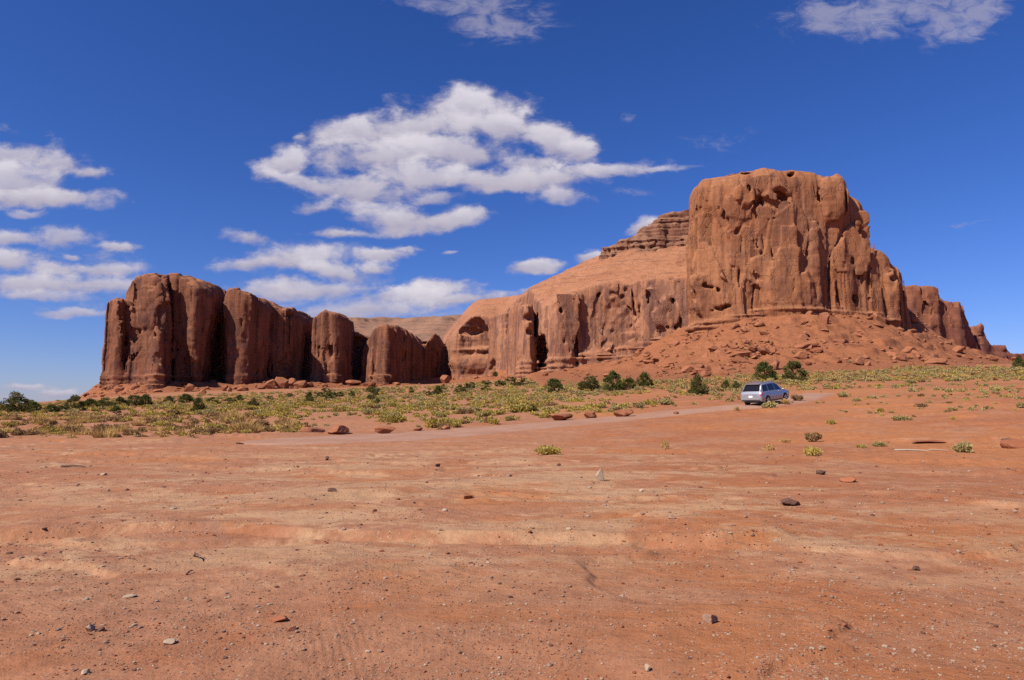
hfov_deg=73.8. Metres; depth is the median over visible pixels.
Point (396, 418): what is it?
rabbitbrush
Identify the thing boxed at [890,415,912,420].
sagebrush
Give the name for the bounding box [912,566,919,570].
stone
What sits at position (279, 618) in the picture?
stone
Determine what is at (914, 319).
boulder
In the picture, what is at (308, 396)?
juniper
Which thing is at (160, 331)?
rock towers
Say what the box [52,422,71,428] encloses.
bunchgrass
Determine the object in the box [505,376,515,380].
juniper
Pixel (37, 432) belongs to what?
dry shrub
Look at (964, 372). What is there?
scrub
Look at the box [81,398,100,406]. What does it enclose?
juniper
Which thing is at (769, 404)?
sagebrush
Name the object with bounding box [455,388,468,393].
juniper
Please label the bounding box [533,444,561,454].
rabbitbrush
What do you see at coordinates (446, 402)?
sagebrush
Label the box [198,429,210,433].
dry shrub
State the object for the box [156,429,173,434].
bunchgrass
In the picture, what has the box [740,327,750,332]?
boulder
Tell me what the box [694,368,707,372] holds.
boulder
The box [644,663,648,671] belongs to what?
stone
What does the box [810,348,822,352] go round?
boulder
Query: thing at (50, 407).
juniper
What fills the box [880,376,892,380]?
sagebrush
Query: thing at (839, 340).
boulder
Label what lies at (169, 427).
rabbitbrush
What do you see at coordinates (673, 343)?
boulder
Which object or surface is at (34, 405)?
juniper
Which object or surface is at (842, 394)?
sagebrush
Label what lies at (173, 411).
dry shrub
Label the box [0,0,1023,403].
sky
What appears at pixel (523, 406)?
rabbitbrush
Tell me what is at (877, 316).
boulder
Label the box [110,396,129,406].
juniper
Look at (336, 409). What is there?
dry shrub
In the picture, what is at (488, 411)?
rabbitbrush
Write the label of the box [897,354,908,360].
boulder
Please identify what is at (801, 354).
boulder
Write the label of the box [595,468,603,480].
stone
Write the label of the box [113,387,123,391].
boulder
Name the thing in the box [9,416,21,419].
dry shrub
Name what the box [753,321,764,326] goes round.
boulder
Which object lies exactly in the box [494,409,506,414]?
rabbitbrush
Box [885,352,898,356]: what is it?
boulder
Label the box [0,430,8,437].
dry shrub
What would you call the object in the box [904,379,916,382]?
sagebrush
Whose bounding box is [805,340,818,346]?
boulder
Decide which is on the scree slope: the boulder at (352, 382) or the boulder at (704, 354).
the boulder at (704, 354)
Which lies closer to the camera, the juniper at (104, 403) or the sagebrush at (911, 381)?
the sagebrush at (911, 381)
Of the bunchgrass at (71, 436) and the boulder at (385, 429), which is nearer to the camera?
the bunchgrass at (71, 436)
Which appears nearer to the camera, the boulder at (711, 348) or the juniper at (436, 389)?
the juniper at (436, 389)
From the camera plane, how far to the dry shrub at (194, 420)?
54.64 m
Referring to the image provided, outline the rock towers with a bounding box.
[99,273,445,389]
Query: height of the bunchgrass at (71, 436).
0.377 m
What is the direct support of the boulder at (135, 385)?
on the scree apron
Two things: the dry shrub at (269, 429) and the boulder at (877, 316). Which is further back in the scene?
the boulder at (877, 316)
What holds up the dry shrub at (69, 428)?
on the ground
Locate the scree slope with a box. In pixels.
[524,309,1014,386]
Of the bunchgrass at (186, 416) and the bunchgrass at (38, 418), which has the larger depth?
the bunchgrass at (186, 416)
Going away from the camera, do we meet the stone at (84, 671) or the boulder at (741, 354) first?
the stone at (84, 671)
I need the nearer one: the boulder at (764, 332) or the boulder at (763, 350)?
the boulder at (763, 350)
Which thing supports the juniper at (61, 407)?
on the ground
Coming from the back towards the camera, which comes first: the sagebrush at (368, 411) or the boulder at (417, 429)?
the sagebrush at (368, 411)
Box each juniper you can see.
[0,390,36,412]
[26,402,41,412]
[40,404,60,411]
[56,405,67,410]
[63,394,87,410]
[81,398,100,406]
[96,397,113,406]
[109,406,121,412]
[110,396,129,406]
[125,394,144,406]
[137,393,153,405]
[163,396,174,402]
[176,393,193,402]
[190,397,205,411]
[247,398,259,405]
[305,392,313,400]
[324,392,332,399]
[366,395,376,399]
[433,385,442,393]
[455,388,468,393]
[480,380,491,384]
[480,385,491,390]
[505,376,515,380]
[528,404,536,411]
[544,378,565,392]
[577,375,601,390]
[600,369,624,390]
[620,377,635,389]
[635,371,653,386]
[687,374,706,394]
[720,380,729,387]
[731,380,741,388]
[752,360,779,380]
[781,360,809,380]
[1011,356,1023,366]
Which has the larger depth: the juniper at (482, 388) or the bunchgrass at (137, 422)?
the juniper at (482, 388)
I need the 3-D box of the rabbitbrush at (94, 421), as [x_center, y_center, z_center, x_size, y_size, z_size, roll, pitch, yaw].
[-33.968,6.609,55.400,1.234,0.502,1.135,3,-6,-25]
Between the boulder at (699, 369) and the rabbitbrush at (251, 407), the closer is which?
the rabbitbrush at (251, 407)
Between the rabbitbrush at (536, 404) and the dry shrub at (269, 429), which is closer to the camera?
the dry shrub at (269, 429)
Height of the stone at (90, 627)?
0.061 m
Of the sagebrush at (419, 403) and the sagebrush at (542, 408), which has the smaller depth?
the sagebrush at (542, 408)
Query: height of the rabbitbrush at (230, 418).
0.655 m
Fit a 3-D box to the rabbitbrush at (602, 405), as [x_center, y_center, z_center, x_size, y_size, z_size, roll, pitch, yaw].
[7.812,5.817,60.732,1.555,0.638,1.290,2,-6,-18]
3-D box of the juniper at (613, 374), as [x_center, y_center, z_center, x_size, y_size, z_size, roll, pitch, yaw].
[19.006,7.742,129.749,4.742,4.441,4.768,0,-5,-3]
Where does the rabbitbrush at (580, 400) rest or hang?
on the ground
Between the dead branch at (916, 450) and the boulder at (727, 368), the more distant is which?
the boulder at (727, 368)
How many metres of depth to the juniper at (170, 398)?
209.30 m
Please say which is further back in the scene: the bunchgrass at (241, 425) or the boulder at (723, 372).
the boulder at (723, 372)
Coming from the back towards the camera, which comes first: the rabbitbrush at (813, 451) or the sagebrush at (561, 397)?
the sagebrush at (561, 397)
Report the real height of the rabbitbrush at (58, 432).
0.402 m
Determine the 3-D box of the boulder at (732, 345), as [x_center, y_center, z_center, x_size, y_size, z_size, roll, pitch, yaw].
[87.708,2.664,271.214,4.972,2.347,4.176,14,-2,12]
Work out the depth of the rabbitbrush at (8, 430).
38.91 m
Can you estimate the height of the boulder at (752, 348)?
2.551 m
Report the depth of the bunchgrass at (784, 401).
54.44 m
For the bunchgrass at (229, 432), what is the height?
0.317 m
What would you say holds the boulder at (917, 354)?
on the scree slope
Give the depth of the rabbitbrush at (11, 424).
48.57 m
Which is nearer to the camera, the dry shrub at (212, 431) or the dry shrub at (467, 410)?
the dry shrub at (212, 431)
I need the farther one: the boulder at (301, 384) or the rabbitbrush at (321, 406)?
the boulder at (301, 384)
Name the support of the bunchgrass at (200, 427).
on the ground
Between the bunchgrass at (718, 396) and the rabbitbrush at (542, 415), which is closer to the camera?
the rabbitbrush at (542, 415)
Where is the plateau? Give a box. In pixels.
[348,315,460,343]
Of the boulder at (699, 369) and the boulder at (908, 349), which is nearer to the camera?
the boulder at (699, 369)
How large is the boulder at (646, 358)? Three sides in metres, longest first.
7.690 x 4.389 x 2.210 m
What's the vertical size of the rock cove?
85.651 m
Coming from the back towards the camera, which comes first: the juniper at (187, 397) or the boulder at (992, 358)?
the boulder at (992, 358)
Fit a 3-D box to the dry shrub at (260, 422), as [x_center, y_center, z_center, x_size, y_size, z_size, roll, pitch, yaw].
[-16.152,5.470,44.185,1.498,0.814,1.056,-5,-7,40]
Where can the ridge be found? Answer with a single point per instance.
(933, 310)
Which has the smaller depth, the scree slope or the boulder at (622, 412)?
the boulder at (622, 412)
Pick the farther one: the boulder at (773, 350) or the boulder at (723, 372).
the boulder at (773, 350)
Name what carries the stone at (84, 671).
on the ground
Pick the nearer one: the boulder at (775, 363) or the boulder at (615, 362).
the boulder at (775, 363)
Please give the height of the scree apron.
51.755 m
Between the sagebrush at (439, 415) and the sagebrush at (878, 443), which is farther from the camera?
the sagebrush at (439, 415)
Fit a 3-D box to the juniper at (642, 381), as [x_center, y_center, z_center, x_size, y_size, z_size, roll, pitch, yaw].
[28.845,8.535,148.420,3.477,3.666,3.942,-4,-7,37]
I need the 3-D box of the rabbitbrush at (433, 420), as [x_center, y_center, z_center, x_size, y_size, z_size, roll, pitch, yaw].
[-4.896,5.369,44.427,1.494,0.952,1.449,-4,-7,37]
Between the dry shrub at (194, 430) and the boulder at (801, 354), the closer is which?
the dry shrub at (194, 430)
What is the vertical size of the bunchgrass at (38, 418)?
0.976 m
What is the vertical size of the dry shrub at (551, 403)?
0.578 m
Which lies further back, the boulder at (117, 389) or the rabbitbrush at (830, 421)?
the boulder at (117, 389)
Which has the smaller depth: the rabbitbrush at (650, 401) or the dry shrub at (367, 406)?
the rabbitbrush at (650, 401)
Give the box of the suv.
[740,381,788,404]
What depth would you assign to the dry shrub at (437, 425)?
42.89 m
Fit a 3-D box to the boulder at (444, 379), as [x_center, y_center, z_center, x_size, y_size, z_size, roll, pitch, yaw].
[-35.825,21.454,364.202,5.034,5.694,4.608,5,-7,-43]
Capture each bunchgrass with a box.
[27,412,52,422]
[52,416,71,419]
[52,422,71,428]
[65,418,82,425]
[67,427,91,434]
[68,434,76,437]
[72,412,92,416]
[74,417,89,422]
[88,426,119,437]
[105,423,133,431]
[129,419,145,425]
[147,425,164,430]
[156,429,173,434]
[173,428,191,434]
[176,414,193,418]
[193,424,206,431]
[219,430,235,433]
[224,410,245,419]
[229,417,256,431]
[232,415,246,421]
[245,424,265,432]
[278,421,291,426]
[281,419,298,424]
[660,440,669,448]
[711,395,722,399]
[763,443,776,450]
[780,399,791,403]
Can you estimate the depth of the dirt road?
40.98 m
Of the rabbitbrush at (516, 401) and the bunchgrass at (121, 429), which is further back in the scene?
the rabbitbrush at (516, 401)
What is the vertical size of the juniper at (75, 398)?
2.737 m
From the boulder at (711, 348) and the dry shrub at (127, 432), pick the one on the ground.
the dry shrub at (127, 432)
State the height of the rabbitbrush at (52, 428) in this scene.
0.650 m
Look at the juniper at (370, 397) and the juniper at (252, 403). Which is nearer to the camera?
the juniper at (252, 403)
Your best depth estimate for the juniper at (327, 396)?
171.34 m
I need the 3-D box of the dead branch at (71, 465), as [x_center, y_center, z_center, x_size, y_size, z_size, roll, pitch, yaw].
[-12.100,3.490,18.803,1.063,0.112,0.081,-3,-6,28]
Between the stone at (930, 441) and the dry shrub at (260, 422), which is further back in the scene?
the dry shrub at (260, 422)
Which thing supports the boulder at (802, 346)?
on the scree slope
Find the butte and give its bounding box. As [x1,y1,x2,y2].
[684,168,911,334]
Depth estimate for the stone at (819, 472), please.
16.37 m
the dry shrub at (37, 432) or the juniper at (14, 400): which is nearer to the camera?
the dry shrub at (37, 432)
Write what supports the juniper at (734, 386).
on the ground
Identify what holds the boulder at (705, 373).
on the scree slope
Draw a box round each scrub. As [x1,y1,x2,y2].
[0,364,1023,437]
[590,323,1009,377]
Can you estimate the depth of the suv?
53.93 m
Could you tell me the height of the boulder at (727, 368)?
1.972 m
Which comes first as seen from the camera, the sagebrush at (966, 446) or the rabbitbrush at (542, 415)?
the sagebrush at (966, 446)
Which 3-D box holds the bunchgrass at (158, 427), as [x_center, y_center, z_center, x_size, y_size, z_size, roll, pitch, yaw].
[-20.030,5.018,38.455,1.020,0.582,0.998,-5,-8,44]
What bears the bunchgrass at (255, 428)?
on the ground
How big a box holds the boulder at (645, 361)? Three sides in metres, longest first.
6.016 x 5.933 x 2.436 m
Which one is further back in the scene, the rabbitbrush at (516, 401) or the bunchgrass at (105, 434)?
the rabbitbrush at (516, 401)
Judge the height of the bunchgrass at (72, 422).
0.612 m
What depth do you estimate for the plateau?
861.48 m
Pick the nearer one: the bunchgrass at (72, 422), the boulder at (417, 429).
the boulder at (417, 429)
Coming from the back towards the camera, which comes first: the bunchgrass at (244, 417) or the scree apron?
the scree apron
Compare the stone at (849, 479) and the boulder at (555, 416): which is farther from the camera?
the boulder at (555, 416)
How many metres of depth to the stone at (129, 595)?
6.11 m
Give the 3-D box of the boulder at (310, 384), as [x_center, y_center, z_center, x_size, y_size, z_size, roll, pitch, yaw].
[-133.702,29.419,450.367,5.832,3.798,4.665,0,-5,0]
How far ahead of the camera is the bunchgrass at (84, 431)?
35.45 m
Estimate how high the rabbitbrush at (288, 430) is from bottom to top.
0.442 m
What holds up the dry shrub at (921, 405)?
on the ground
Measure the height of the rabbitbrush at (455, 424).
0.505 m
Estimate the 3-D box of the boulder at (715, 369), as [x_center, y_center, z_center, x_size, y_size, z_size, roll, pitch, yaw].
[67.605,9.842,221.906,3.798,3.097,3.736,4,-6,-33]
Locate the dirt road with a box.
[236,393,834,444]
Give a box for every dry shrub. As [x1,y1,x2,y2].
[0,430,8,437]
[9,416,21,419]
[9,430,30,435]
[23,430,46,435]
[41,419,57,424]
[65,426,83,431]
[90,423,122,430]
[121,430,139,435]
[138,428,147,431]
[146,419,163,423]
[163,415,178,419]
[165,409,180,414]
[188,429,197,433]
[189,417,199,423]
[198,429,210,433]
[201,428,217,433]
[206,412,224,418]
[252,419,268,427]
[264,427,274,431]
[334,407,346,411]
[361,404,373,408]
[433,422,447,428]
[458,408,474,413]
[546,402,558,405]
[791,394,802,400]
[804,432,822,441]
[913,403,927,406]
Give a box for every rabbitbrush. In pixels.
[0,428,14,432]
[1,420,17,427]
[38,425,61,432]
[49,430,69,433]
[86,418,101,422]
[153,420,168,425]
[163,425,177,430]
[202,421,225,427]
[222,416,236,422]
[241,429,251,432]
[243,405,256,409]
[255,411,267,416]
[274,407,291,411]
[279,411,292,414]
[280,428,296,431]
[313,404,326,407]
[373,410,389,414]
[376,413,407,422]
[385,401,397,406]
[424,416,448,427]
[439,404,457,409]
[448,420,461,426]
[480,409,494,415]
[487,417,499,423]
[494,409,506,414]
[501,403,535,412]
[506,400,519,404]
[519,400,529,404]
[531,401,543,406]
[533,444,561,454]
[538,413,550,417]
[541,408,560,413]
[570,398,586,401]
[587,408,603,412]
[592,402,607,407]
[643,399,656,404]
[803,446,823,455]
[825,419,835,423]
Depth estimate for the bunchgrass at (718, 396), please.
61.49 m
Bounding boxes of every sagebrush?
[364,408,376,414]
[413,401,423,405]
[435,412,443,416]
[437,400,449,404]
[539,406,555,410]
[557,395,569,400]
[608,404,626,411]
[631,401,646,407]
[657,398,674,404]
[761,401,777,407]
[837,392,851,396]
[872,441,886,446]
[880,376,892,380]
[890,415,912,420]
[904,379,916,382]
[952,441,972,452]
[1016,402,1023,407]
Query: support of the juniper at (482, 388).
on the ground
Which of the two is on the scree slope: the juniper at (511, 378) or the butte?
the butte
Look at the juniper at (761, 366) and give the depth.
136.86 m
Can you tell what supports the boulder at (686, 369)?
on the scree slope
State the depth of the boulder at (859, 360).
228.09 m
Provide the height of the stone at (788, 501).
0.136 m
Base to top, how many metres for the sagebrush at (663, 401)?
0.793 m
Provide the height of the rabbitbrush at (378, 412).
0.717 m
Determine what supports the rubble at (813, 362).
on the scree slope
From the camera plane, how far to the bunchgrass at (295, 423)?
48.24 m
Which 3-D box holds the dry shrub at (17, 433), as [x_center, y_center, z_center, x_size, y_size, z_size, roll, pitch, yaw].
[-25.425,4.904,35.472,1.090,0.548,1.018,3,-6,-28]
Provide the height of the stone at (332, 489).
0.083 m
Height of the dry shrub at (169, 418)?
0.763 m
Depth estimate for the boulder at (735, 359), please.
242.95 m
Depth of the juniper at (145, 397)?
138.14 m
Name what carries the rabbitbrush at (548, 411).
on the ground
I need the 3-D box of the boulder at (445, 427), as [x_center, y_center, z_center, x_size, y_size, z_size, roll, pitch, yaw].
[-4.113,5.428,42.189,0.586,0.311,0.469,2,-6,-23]
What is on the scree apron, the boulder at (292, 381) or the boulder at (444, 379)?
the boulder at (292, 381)
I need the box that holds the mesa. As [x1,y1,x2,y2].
[510,210,688,378]
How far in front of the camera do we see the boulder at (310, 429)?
38.67 m
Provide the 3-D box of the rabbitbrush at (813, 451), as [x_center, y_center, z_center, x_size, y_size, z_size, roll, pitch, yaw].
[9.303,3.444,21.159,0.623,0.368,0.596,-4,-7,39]
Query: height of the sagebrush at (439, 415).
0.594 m
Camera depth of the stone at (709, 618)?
5.30 m
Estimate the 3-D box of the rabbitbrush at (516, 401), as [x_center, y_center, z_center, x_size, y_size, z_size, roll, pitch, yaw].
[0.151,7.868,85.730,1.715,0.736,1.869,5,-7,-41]
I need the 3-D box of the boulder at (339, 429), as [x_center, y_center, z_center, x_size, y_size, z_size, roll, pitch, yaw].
[-9.754,5.052,38.030,1.012,0.633,1.238,-3,-6,32]
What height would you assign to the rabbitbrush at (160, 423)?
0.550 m
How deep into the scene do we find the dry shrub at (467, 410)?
62.52 m
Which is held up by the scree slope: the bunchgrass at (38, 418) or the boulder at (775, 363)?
the boulder at (775, 363)
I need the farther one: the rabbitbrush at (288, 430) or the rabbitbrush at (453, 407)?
the rabbitbrush at (453, 407)
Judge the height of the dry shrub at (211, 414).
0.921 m
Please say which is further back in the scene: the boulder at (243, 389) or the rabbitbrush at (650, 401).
the boulder at (243, 389)
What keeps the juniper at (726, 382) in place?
on the ground
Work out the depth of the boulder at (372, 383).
464.61 m
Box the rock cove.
[443,289,528,379]
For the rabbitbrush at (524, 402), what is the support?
on the ground
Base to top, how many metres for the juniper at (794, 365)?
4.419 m
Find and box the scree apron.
[80,370,514,398]
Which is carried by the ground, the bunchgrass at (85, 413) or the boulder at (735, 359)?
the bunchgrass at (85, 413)
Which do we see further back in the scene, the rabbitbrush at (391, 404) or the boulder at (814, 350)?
the boulder at (814, 350)
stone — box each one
[81,669,89,674]
[85,624,94,631]
[122,594,136,597]
[163,638,175,644]
[269,615,287,622]
[328,488,336,491]
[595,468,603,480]
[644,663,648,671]
[702,613,717,623]
[780,498,799,505]
[816,470,825,474]
[839,476,855,481]
[911,440,943,442]
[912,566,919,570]
[1000,439,1023,448]
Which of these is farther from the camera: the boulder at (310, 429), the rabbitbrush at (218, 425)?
the rabbitbrush at (218, 425)
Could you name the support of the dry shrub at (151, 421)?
on the ground
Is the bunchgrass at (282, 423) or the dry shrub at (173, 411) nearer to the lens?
the bunchgrass at (282, 423)
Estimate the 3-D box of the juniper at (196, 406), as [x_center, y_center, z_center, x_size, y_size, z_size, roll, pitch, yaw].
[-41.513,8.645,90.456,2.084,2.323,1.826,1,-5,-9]
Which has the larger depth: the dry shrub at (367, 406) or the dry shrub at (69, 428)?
the dry shrub at (367, 406)
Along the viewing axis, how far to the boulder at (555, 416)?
48.54 m
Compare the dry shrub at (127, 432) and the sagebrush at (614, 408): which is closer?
the dry shrub at (127, 432)
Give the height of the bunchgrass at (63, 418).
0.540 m
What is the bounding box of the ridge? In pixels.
[905,285,1023,361]
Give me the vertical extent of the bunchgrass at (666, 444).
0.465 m
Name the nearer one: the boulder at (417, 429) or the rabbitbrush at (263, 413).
the boulder at (417, 429)
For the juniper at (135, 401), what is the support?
on the ground
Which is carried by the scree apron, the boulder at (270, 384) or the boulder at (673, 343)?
the boulder at (270, 384)
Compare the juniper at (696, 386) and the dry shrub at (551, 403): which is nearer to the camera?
the dry shrub at (551, 403)
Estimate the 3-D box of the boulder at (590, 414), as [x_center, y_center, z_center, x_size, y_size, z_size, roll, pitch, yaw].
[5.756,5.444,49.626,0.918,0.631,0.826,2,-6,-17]
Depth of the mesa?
355.03 m
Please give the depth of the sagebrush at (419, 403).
98.47 m
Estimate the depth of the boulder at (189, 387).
407.59 m
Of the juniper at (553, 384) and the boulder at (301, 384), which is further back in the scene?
the boulder at (301, 384)
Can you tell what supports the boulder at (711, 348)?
on the scree slope
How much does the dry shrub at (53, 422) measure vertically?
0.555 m
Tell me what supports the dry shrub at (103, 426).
on the ground
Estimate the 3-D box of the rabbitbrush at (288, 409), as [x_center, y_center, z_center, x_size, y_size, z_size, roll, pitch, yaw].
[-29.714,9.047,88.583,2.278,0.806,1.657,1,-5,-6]
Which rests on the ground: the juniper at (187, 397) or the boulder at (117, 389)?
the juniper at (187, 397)
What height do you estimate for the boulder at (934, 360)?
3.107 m
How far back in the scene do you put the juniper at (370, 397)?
160.81 m
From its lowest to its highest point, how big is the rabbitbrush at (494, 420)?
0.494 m
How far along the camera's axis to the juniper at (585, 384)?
141.83 m
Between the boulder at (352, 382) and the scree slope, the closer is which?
the scree slope
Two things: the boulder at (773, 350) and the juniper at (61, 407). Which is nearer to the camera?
the juniper at (61, 407)
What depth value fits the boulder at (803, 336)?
269.95 m
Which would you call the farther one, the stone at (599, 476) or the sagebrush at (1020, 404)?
the sagebrush at (1020, 404)
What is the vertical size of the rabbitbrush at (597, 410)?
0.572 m
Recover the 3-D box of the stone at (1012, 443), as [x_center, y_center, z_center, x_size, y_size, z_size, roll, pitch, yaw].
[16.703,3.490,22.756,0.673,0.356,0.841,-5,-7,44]
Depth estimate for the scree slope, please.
280.73 m
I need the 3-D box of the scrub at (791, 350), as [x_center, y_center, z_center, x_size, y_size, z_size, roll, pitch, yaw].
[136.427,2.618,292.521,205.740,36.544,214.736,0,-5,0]
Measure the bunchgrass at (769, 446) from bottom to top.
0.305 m
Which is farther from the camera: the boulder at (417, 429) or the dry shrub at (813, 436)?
the boulder at (417, 429)
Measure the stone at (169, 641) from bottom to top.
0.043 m
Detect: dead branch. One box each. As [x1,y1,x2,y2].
[60,465,85,466]
[894,449,948,450]
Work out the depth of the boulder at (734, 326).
296.64 m
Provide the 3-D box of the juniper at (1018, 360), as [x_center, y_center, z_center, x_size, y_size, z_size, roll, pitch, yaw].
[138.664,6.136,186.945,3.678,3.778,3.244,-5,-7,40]
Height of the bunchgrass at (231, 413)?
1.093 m
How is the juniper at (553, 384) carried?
on the ground
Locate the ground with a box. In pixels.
[0,364,1023,679]
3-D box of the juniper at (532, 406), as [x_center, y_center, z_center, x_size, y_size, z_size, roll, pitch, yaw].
[1.815,6.013,60.288,0.885,0.864,0.985,0,-5,3]
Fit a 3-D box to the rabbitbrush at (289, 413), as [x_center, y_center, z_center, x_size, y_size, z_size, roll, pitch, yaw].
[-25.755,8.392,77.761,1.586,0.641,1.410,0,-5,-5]
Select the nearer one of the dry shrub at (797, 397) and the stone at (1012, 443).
the stone at (1012, 443)
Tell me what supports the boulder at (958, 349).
on the scree slope
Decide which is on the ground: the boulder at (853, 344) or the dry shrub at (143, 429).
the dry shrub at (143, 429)
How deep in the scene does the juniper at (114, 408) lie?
90.61 m
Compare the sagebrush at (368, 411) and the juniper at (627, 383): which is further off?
the juniper at (627, 383)
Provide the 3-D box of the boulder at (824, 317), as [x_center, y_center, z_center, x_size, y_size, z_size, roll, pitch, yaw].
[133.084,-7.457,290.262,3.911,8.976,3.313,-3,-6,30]
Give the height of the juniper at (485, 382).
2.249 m
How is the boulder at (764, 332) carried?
on the scree slope
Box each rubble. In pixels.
[561,312,1013,376]
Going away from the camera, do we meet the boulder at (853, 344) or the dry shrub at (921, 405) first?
the dry shrub at (921, 405)
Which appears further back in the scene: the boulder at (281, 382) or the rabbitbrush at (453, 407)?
the boulder at (281, 382)
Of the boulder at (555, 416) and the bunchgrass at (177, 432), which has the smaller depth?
the bunchgrass at (177, 432)
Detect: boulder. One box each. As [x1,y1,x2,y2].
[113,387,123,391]
[130,383,139,388]
[184,383,194,391]
[236,387,248,390]
[264,379,275,388]
[275,377,288,388]
[289,378,295,386]
[293,380,306,387]
[299,427,324,432]
[306,382,313,386]
[328,425,349,433]
[345,380,361,385]
[363,381,375,385]
[374,426,395,433]
[413,427,422,430]
[440,375,450,383]
[441,425,449,429]
[549,413,572,419]
[584,410,596,417]
[611,360,620,364]
[613,409,633,416]
[639,356,651,361]
[643,359,654,363]
[667,341,679,346]
[681,365,693,372]
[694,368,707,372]
[700,352,707,357]
[700,371,711,376]
[707,346,718,350]
[712,366,723,372]
[718,369,728,374]
[724,366,735,370]
[727,343,738,348]
[730,323,739,329]
[731,356,749,362]
[735,351,755,357]
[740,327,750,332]
[748,345,757,350]
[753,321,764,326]
[758,345,769,354]
[759,331,769,334]
[770,346,775,353]
[771,360,779,369]
[793,350,807,358]
[794,343,812,348]
[798,334,808,339]
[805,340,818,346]
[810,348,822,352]
[819,312,829,323]
[832,339,845,342]
[843,343,862,346]
[851,356,864,364]
[871,312,885,323]
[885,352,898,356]
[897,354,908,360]
[901,346,916,352]
[910,317,917,322]
[912,350,920,358]
[924,357,947,364]
[952,346,963,352]
[984,356,998,360]
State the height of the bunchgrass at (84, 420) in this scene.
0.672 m
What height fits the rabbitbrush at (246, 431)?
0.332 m
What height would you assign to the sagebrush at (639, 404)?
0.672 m

